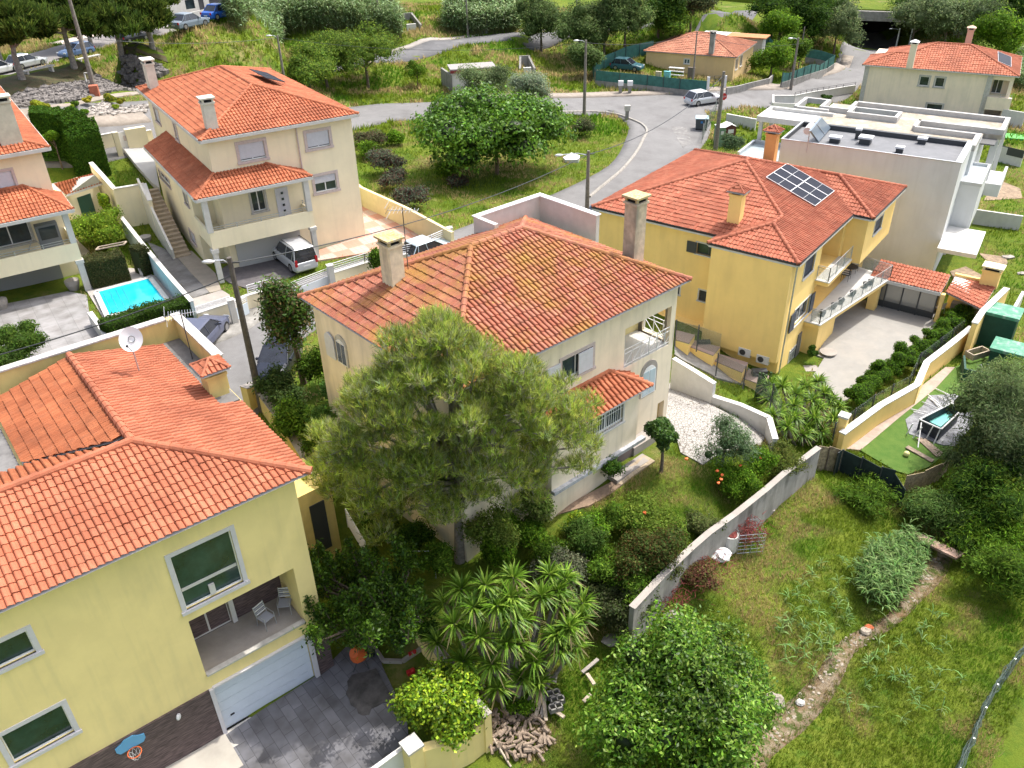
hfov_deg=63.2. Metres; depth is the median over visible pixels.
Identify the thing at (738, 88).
boundary wall
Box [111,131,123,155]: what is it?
gate pillar
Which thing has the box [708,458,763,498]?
garden bush
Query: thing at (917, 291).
glazed shelter
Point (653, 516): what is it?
garden bush
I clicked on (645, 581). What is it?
garden bush
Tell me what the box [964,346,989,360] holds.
wooden box
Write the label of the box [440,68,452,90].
wing wall
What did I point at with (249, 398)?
boundary wall
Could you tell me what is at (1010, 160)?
boundary wall
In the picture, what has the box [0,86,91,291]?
cream house
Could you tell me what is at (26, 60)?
parked car
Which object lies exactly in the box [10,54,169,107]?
rock slope
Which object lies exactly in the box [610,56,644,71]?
parked car
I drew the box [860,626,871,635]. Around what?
ditch rock
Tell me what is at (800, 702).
ditch rock
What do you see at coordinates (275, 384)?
garden bush
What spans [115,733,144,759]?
basketball hoop
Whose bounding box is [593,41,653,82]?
screen fence
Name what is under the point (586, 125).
wild bush
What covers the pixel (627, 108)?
meter pillar
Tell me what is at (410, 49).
overhead cable
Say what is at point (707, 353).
garden step
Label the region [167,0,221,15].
white house
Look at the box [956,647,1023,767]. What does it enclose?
fence wire
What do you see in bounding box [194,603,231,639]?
balcony door
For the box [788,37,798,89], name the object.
lamp post
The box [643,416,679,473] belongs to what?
round tree
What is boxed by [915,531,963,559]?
foot bridge
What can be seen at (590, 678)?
timber plank
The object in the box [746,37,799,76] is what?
roadside tree
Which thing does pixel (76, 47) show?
parked car
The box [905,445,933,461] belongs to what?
wooden plank
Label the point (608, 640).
stone slab
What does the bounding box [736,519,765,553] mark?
wire cage
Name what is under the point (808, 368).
flower planter
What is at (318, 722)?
driveway
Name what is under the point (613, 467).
garden bush
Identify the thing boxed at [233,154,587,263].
overhead cable
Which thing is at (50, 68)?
park bench
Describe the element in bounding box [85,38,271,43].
overhead cable
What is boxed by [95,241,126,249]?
bench
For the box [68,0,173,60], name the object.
pine tree
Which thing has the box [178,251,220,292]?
driveway
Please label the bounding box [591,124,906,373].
yellow house
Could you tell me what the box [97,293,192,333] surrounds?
clipped hedge
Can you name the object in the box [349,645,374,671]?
cement mixer
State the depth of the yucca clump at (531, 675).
31.24 m
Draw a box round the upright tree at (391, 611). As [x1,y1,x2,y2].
[281,534,438,662]
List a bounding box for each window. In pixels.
[0,167,18,187]
[0,624,44,674]
[0,698,82,767]
[152,104,161,126]
[157,167,171,189]
[164,524,250,616]
[172,121,180,143]
[182,190,189,208]
[184,0,194,9]
[188,227,197,247]
[234,137,269,164]
[248,189,269,214]
[303,126,333,152]
[312,170,340,195]
[324,332,349,367]
[559,342,595,385]
[590,403,625,437]
[639,359,657,398]
[683,58,689,64]
[695,241,711,257]
[696,288,706,302]
[787,342,800,363]
[792,293,811,330]
[802,252,816,281]
[872,212,884,236]
[916,75,930,87]
[925,102,944,109]
[932,76,946,88]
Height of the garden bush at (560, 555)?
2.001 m
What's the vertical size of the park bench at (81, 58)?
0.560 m
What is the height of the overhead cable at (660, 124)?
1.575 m
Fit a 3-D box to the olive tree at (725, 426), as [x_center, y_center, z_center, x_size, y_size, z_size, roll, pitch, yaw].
[10.289,3.193,39.567,2.950,3.657,3.333,24,40,34]
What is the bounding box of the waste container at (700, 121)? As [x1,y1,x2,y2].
[695,115,708,130]
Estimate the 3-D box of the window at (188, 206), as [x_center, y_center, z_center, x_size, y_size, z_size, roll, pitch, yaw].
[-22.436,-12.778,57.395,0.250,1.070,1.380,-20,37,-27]
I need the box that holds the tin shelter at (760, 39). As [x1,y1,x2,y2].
[705,31,770,56]
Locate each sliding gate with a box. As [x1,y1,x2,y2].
[294,268,328,291]
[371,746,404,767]
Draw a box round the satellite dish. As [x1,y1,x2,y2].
[119,327,142,370]
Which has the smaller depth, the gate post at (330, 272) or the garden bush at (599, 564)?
the garden bush at (599, 564)
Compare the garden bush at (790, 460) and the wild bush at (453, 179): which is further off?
the wild bush at (453, 179)
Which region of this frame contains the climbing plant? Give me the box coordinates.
[96,192,111,209]
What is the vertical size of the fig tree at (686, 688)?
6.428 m
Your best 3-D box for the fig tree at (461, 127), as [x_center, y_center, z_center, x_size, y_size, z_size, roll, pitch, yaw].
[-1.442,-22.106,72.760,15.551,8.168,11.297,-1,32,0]
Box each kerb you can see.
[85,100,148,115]
[563,110,647,196]
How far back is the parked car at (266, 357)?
45.57 m
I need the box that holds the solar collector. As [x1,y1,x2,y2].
[803,117,829,152]
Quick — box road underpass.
[721,0,1019,34]
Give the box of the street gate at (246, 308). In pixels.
[234,295,249,318]
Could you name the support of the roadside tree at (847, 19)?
on the ground at (794, 370)
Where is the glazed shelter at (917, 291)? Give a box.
[866,259,949,318]
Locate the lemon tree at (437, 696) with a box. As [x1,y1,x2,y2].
[386,654,489,756]
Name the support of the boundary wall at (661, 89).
on the ground at (794, 370)
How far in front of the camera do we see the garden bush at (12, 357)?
45.06 m
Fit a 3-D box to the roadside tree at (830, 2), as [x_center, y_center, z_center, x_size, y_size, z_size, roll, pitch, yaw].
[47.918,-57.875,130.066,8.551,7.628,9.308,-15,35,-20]
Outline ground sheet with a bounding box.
[905,394,971,445]
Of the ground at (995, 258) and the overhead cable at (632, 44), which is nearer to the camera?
the ground at (995, 258)
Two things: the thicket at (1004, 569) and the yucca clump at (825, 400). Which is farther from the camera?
the yucca clump at (825, 400)
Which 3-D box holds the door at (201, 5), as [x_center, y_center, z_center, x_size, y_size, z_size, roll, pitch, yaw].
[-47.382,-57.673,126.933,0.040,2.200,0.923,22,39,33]
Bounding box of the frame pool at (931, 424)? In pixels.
[906,402,958,446]
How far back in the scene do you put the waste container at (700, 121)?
88.22 m
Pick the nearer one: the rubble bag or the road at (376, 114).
the rubble bag
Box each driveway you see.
[0,291,98,357]
[148,242,208,297]
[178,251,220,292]
[192,290,229,309]
[215,260,301,290]
[226,643,407,767]
[813,300,935,403]
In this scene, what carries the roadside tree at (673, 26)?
on the ground at (794, 370)
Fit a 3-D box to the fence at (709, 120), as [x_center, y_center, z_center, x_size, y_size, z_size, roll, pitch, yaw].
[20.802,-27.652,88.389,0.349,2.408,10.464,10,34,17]
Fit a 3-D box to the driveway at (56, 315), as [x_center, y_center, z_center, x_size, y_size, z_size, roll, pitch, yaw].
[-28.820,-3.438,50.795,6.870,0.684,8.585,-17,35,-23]
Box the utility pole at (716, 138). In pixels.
[713,71,724,149]
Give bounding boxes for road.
[0,16,200,74]
[19,31,900,167]
[213,105,710,414]
[337,10,756,68]
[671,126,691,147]
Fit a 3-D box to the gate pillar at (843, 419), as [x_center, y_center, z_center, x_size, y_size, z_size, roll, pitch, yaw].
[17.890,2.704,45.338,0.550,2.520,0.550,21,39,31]
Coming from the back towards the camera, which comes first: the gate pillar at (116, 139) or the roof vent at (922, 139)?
the gate pillar at (116, 139)
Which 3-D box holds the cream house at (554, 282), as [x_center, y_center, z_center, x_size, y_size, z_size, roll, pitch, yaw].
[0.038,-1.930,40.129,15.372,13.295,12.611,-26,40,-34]
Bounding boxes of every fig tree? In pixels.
[406,81,581,177]
[571,599,788,767]
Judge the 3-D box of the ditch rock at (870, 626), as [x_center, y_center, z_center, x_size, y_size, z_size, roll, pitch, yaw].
[15.577,10.596,36.272,0.422,0.203,0.294,-1,32,0]
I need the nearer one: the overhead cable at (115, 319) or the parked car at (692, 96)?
the overhead cable at (115, 319)
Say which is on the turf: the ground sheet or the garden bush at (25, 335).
the ground sheet
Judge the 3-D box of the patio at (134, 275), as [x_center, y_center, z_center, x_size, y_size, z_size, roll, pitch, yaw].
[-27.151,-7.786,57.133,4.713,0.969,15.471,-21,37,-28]
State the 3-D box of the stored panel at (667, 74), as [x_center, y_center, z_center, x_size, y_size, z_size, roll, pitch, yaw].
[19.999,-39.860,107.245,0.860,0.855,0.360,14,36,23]
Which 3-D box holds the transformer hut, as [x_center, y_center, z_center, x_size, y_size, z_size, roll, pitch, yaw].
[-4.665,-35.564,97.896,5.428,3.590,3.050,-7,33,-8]
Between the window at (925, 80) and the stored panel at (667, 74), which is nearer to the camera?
the window at (925, 80)
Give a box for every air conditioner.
[738,347,750,357]
[756,354,769,365]
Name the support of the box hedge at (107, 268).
on the patio at (134, 275)
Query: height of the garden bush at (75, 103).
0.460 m
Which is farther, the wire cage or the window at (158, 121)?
the window at (158, 121)
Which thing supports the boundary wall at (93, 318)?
on the ground at (794, 370)
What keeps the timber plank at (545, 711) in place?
on the timber plank at (541, 713)
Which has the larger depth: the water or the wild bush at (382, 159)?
the wild bush at (382, 159)
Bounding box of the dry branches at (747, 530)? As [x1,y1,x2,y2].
[735,510,777,554]
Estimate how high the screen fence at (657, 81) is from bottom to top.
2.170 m
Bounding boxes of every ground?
[0,0,1023,767]
[0,42,167,94]
[950,266,980,278]
[979,253,1007,263]
[984,182,1021,200]
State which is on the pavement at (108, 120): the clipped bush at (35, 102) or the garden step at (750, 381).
the clipped bush at (35, 102)
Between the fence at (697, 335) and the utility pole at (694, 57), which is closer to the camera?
the fence at (697, 335)
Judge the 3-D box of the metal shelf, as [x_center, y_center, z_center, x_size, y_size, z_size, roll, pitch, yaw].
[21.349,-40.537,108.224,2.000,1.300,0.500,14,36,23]
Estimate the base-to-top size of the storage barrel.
1.073 m
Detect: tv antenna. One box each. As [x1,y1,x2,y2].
[164,309,195,358]
[384,201,418,268]
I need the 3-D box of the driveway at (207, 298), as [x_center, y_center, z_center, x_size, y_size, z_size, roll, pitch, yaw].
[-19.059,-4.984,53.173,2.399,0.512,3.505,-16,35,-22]
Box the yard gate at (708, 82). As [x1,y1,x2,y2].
[706,75,726,88]
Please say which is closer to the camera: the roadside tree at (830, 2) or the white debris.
the white debris
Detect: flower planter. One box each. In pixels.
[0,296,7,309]
[64,277,79,291]
[139,234,150,242]
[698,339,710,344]
[751,368,767,376]
[803,365,817,371]
[820,309,825,315]
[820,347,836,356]
[831,302,837,308]
[838,297,844,303]
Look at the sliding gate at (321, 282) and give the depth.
53.67 m
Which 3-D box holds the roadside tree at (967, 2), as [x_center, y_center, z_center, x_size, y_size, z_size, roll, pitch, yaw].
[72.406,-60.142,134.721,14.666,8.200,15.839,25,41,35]
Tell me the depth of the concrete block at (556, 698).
32.44 m
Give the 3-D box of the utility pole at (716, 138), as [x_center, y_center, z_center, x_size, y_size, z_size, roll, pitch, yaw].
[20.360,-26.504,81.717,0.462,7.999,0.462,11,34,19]
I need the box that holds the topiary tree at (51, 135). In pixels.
[41,130,62,168]
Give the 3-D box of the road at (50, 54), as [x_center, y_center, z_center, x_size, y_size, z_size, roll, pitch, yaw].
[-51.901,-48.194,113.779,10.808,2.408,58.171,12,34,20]
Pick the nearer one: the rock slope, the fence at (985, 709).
the fence at (985, 709)
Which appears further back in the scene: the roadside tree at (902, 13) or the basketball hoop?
the roadside tree at (902, 13)
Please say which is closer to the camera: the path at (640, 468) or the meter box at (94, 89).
the path at (640, 468)
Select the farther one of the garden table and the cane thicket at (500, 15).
the cane thicket at (500, 15)
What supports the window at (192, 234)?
in the cream house at (254, 162)
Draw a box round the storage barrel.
[726,531,738,553]
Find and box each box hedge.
[81,247,131,289]
[128,242,152,276]
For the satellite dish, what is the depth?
32.87 m
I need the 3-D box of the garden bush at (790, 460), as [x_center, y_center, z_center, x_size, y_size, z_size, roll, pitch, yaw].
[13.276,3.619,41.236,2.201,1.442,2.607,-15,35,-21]
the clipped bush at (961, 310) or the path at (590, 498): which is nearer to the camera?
the path at (590, 498)
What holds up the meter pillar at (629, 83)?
on the ground at (794, 370)
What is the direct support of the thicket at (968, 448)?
on the ground at (794, 370)
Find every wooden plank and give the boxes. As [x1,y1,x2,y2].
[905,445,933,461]
[917,437,940,456]
[924,439,942,453]
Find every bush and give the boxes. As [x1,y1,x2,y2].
[0,319,50,354]
[0,346,29,366]
[29,99,50,106]
[70,101,78,105]
[70,201,127,244]
[82,95,92,102]
[103,93,116,101]
[116,98,125,104]
[247,361,310,412]
[266,392,311,441]
[291,344,323,383]
[297,429,328,457]
[303,403,337,436]
[317,379,328,402]
[353,128,387,144]
[354,508,404,537]
[355,140,379,159]
[362,146,407,170]
[364,244,380,268]
[375,165,407,188]
[385,127,404,144]
[389,183,432,206]
[393,516,438,552]
[413,538,457,577]
[415,615,443,642]
[433,160,459,178]
[446,173,470,188]
[455,501,521,554]
[477,527,518,571]
[498,689,537,717]
[501,510,521,546]
[512,488,558,523]
[514,514,551,548]
[526,543,592,593]
[528,535,572,566]
[558,512,610,556]
[563,509,582,525]
[564,112,576,124]
[566,577,621,611]
[571,115,596,134]
[581,539,622,587]
[585,507,611,540]
[591,580,662,626]
[594,587,646,642]
[599,497,647,536]
[600,454,627,478]
[607,522,689,584]
[609,558,668,608]
[616,487,688,535]
[645,550,686,581]
[667,517,691,549]
[680,557,722,593]
[681,506,726,535]
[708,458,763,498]
[719,130,746,152]
[746,445,784,478]
[755,434,811,479]
[807,344,818,356]
[820,94,832,98]
[842,97,855,103]
[843,382,874,407]
[855,374,882,391]
[863,359,893,383]
[884,351,906,376]
[893,341,924,367]
[908,335,939,356]
[921,328,950,347]
[930,317,955,340]
[935,311,967,330]
[947,303,975,323]
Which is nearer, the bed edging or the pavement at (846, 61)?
the bed edging
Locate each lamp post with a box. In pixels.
[68,0,95,84]
[202,257,261,412]
[266,35,284,75]
[555,150,593,208]
[573,40,586,114]
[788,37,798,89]
[890,28,900,46]
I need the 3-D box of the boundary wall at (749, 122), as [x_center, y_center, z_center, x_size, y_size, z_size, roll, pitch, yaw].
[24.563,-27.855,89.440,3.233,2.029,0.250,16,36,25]
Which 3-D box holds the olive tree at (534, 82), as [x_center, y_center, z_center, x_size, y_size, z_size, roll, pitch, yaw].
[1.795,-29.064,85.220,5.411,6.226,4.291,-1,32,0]
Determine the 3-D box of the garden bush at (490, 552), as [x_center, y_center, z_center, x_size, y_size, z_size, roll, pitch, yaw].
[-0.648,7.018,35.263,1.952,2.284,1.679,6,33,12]
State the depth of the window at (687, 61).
109.72 m
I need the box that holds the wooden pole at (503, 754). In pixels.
[493,738,511,766]
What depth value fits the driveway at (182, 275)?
56.99 m
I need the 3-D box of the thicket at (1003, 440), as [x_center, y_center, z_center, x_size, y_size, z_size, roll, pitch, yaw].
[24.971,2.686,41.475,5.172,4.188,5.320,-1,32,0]
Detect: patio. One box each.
[76,239,171,317]
[318,207,419,261]
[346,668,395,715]
[666,383,764,464]
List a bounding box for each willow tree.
[511,0,567,51]
[547,0,614,50]
[565,41,606,75]
[583,0,636,54]
[595,0,656,47]
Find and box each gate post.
[226,297,238,323]
[325,263,335,282]
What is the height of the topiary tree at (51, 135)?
3.482 m
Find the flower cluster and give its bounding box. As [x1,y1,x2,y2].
[643,457,760,513]
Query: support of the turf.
on the ground at (794, 370)
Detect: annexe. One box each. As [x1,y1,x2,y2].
[52,173,102,219]
[294,458,341,559]
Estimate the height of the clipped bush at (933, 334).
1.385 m
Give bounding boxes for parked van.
[272,235,317,272]
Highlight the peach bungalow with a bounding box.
[643,30,756,80]
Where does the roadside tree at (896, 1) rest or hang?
on the ground at (794, 370)
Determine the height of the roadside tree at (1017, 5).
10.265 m
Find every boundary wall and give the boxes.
[87,311,105,335]
[101,132,114,147]
[120,216,196,317]
[146,129,153,141]
[191,9,203,15]
[196,290,262,317]
[239,382,315,462]
[334,237,444,281]
[359,184,453,241]
[415,616,492,752]
[423,721,484,767]
[595,80,688,94]
[670,357,716,403]
[712,395,777,451]
[725,75,773,94]
[726,113,756,129]
[771,94,805,107]
[774,85,855,102]
[780,57,834,87]
[836,326,970,450]
[962,287,1009,357]
[972,209,1022,230]
[993,147,1023,166]
[1001,109,1023,128]
[1014,291,1023,306]
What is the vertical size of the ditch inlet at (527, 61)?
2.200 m
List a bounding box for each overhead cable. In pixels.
[0,276,230,354]
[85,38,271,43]
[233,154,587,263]
[282,38,577,50]
[587,34,695,44]
[590,76,722,153]
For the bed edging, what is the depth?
34.12 m
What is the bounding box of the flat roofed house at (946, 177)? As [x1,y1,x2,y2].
[737,97,1010,270]
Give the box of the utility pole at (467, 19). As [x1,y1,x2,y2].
[466,0,468,35]
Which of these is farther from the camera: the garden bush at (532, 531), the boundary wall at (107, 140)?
the boundary wall at (107, 140)
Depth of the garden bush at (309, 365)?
43.41 m
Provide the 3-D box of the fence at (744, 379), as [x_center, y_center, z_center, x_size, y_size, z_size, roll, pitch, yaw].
[12.436,0.129,42.560,1.158,2.086,4.649,-18,36,-25]
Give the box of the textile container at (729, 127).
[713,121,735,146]
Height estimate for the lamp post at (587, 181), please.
6.802 m
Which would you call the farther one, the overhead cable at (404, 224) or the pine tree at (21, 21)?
the pine tree at (21, 21)
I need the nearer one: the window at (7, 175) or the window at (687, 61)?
the window at (7, 175)
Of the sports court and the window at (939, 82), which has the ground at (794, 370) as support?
the sports court
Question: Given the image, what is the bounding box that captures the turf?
[860,346,989,474]
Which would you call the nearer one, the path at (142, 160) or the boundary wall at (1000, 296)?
the boundary wall at (1000, 296)
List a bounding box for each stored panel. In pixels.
[655,71,661,76]
[664,71,670,77]
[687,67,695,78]
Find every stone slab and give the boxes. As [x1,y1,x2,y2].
[601,633,621,646]
[1002,255,1014,258]
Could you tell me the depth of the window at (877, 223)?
56.69 m
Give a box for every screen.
[817,446,842,471]
[904,460,948,492]
[960,355,979,381]
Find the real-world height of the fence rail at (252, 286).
0.623 m
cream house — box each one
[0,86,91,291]
[135,56,364,282]
[297,189,692,561]
[859,25,1022,115]
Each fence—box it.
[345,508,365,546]
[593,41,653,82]
[595,69,706,89]
[674,319,699,351]
[702,100,716,138]
[715,352,774,406]
[765,37,772,46]
[781,49,835,84]
[832,327,955,439]
[833,449,895,491]
[890,474,905,507]
[965,658,1015,757]
[1002,146,1023,158]
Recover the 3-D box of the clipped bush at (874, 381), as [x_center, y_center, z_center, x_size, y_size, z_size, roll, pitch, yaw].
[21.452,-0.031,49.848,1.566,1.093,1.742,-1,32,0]
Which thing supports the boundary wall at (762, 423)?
on the ground at (794, 370)
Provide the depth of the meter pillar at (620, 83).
99.22 m
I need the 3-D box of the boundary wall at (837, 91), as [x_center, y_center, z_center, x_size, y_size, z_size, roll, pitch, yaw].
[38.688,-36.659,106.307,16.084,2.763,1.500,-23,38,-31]
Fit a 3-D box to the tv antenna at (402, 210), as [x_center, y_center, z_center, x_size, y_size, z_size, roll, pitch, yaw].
[-4.628,-6.036,36.282,1.370,3.747,0.898,-1,32,0]
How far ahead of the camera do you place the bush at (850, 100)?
108.48 m
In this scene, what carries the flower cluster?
on the ground at (794, 370)
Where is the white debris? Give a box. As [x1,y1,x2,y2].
[563,152,579,162]
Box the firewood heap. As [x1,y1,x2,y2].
[488,705,556,762]
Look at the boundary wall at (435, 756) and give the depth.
30.19 m
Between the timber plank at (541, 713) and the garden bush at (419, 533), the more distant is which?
the garden bush at (419, 533)
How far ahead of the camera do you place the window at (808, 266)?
50.97 m
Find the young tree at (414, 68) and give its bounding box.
[404,59,426,84]
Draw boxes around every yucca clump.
[418,556,600,711]
[756,372,850,447]
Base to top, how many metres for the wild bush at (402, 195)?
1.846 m
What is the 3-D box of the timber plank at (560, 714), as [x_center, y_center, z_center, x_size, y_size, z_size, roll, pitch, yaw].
[1.773,12.671,32.054,0.627,0.135,0.140,26,42,37]
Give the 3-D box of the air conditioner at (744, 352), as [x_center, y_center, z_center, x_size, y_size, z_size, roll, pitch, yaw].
[14.729,-2.041,52.575,0.800,0.550,0.335,21,39,31]
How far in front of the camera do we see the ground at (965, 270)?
64.35 m
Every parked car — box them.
[0,60,15,72]
[5,53,47,68]
[56,40,94,57]
[115,33,147,42]
[168,12,209,29]
[186,314,229,343]
[200,3,228,19]
[251,332,302,378]
[402,235,449,256]
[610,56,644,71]
[684,89,719,105]
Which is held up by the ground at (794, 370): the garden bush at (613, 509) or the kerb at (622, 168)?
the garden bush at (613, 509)
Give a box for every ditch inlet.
[401,12,421,30]
[519,55,535,72]
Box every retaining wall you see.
[89,162,158,239]
[627,446,821,648]
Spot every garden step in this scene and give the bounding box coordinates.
[676,330,694,354]
[690,340,719,365]
[714,354,747,382]
[743,369,768,389]
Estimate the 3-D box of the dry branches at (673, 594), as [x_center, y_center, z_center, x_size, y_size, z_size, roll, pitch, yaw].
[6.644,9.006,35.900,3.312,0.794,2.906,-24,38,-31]
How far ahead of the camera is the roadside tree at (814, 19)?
124.05 m
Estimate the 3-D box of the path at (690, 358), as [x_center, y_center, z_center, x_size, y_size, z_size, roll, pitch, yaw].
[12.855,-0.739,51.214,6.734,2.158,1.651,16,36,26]
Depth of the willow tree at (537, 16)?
111.84 m
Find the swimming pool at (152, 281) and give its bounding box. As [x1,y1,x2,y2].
[94,277,168,316]
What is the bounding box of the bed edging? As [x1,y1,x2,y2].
[371,644,421,663]
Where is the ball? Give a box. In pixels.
[903,451,909,456]
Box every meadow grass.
[0,0,1023,160]
[515,408,1023,767]
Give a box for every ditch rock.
[767,691,784,707]
[795,698,804,705]
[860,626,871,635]
[864,624,873,629]
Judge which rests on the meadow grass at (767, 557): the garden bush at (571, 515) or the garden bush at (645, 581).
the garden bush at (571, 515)
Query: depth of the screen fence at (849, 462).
42.85 m
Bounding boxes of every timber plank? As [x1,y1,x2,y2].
[534,692,544,715]
[540,695,546,718]
[542,701,547,720]
[552,708,564,718]
[581,658,598,673]
[586,673,595,685]
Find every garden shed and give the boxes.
[976,302,1023,346]
[986,336,1023,367]
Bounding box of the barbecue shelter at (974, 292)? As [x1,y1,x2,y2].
[933,260,1006,321]
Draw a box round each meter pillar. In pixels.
[618,80,623,92]
[624,105,630,119]
[627,80,632,92]
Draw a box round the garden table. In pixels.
[847,263,858,271]
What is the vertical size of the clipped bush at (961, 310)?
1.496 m
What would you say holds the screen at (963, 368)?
on the ground at (794, 370)
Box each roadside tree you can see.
[641,0,689,38]
[648,11,693,37]
[682,0,721,31]
[742,0,800,37]
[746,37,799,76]
[757,5,802,40]
[783,33,813,68]
[784,0,834,41]
[810,0,849,39]
[810,0,867,54]
[883,0,929,34]
[885,0,951,43]
[908,0,989,43]
[950,0,1023,47]
[955,0,1007,38]
[967,3,1023,53]
[1001,0,1023,22]
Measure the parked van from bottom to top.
1.912 m
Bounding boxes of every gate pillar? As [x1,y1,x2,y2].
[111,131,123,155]
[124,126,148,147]
[399,732,424,767]
[832,411,851,447]
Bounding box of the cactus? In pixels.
[754,372,771,403]
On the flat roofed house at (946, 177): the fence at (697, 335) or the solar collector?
the solar collector
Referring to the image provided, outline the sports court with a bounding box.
[1005,133,1023,140]
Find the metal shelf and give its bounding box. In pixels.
[668,66,683,75]
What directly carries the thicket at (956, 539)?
on the ground at (794, 370)
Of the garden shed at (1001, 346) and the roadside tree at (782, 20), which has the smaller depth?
the garden shed at (1001, 346)
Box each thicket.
[218,0,407,44]
[438,0,522,34]
[772,554,857,675]
[826,467,905,519]
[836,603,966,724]
[852,517,939,619]
[896,480,974,537]
[933,428,1003,480]
[933,489,1008,559]
[936,445,1023,533]
[938,359,1023,451]
[954,538,1023,606]
[955,394,1023,487]
[957,508,1023,559]
[968,353,1023,397]
[1002,352,1023,387]
[1012,44,1023,88]
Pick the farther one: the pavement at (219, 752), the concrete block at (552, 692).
the concrete block at (552, 692)
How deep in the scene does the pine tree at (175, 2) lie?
112.83 m
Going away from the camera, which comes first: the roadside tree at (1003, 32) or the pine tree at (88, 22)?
the pine tree at (88, 22)
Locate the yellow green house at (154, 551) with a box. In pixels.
[0,312,333,767]
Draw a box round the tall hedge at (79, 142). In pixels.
[28,105,111,176]
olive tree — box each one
[455,63,513,96]
[506,68,553,100]
[692,411,764,467]
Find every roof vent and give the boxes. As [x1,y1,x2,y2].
[828,134,842,143]
[855,127,862,139]
[858,134,874,144]
[895,145,904,153]
[917,136,927,144]
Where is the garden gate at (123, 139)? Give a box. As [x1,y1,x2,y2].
[118,131,128,152]
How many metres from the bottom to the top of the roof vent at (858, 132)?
0.830 m
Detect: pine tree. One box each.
[0,0,65,79]
[28,0,103,68]
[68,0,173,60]
[130,0,175,49]
[140,0,182,32]
[300,301,606,564]
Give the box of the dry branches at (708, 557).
[675,549,738,605]
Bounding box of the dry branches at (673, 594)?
[662,579,710,617]
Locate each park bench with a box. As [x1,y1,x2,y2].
[23,64,54,74]
[76,54,100,61]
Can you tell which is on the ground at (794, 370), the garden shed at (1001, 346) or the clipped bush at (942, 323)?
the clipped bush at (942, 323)
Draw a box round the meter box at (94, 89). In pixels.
[88,84,99,96]
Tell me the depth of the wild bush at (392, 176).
70.06 m
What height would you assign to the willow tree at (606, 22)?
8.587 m
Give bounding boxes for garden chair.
[252,601,276,631]
[277,587,291,615]
[841,269,851,281]
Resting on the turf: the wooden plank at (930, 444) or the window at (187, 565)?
the wooden plank at (930, 444)
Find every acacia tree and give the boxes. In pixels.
[286,28,366,87]
[286,52,340,87]
[326,19,405,87]
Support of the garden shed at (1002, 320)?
on the ground at (794, 370)
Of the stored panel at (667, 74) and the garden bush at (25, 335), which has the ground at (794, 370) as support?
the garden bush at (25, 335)
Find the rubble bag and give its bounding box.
[711,547,731,561]
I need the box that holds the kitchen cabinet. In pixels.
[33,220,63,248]
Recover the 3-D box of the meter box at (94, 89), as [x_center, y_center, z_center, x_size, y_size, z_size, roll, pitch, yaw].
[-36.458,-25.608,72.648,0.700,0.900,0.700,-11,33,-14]
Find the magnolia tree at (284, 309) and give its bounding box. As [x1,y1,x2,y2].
[253,272,316,384]
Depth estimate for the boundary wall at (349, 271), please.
55.51 m
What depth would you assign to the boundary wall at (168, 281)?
54.52 m
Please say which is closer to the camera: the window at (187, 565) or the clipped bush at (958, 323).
the window at (187, 565)
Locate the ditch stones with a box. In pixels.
[762,553,946,740]
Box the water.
[99,279,163,314]
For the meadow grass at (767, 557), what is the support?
on the ground at (794, 370)
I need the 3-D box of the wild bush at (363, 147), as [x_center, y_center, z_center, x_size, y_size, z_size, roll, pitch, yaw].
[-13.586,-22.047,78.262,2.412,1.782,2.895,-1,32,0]
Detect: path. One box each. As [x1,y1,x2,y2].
[20,91,140,109]
[123,147,160,191]
[525,481,620,520]
[618,455,654,485]
[674,340,773,391]
[742,549,952,767]
[847,367,954,450]
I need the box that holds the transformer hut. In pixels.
[447,62,494,92]
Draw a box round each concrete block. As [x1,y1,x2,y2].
[545,688,560,700]
[548,701,563,714]
[550,694,564,703]
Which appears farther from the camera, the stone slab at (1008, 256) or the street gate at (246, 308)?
the stone slab at (1008, 256)
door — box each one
[0,222,36,249]
[0,265,63,290]
[77,193,95,215]
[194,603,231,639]
[198,0,203,9]
[214,639,313,727]
[235,230,299,266]
[274,186,291,216]
[309,500,331,549]
[794,331,801,357]
[991,80,1003,92]
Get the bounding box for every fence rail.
[194,296,229,312]
[246,280,268,293]
[332,226,452,269]
[797,82,855,93]
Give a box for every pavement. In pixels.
[21,110,150,126]
[48,35,93,43]
[166,734,242,767]
[213,305,263,343]
[374,28,555,54]
[490,55,853,97]
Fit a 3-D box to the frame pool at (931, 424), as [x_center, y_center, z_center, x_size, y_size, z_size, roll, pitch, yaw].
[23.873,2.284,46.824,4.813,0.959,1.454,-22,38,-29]
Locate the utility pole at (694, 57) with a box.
[692,32,697,79]
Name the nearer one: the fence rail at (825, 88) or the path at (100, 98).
the path at (100, 98)

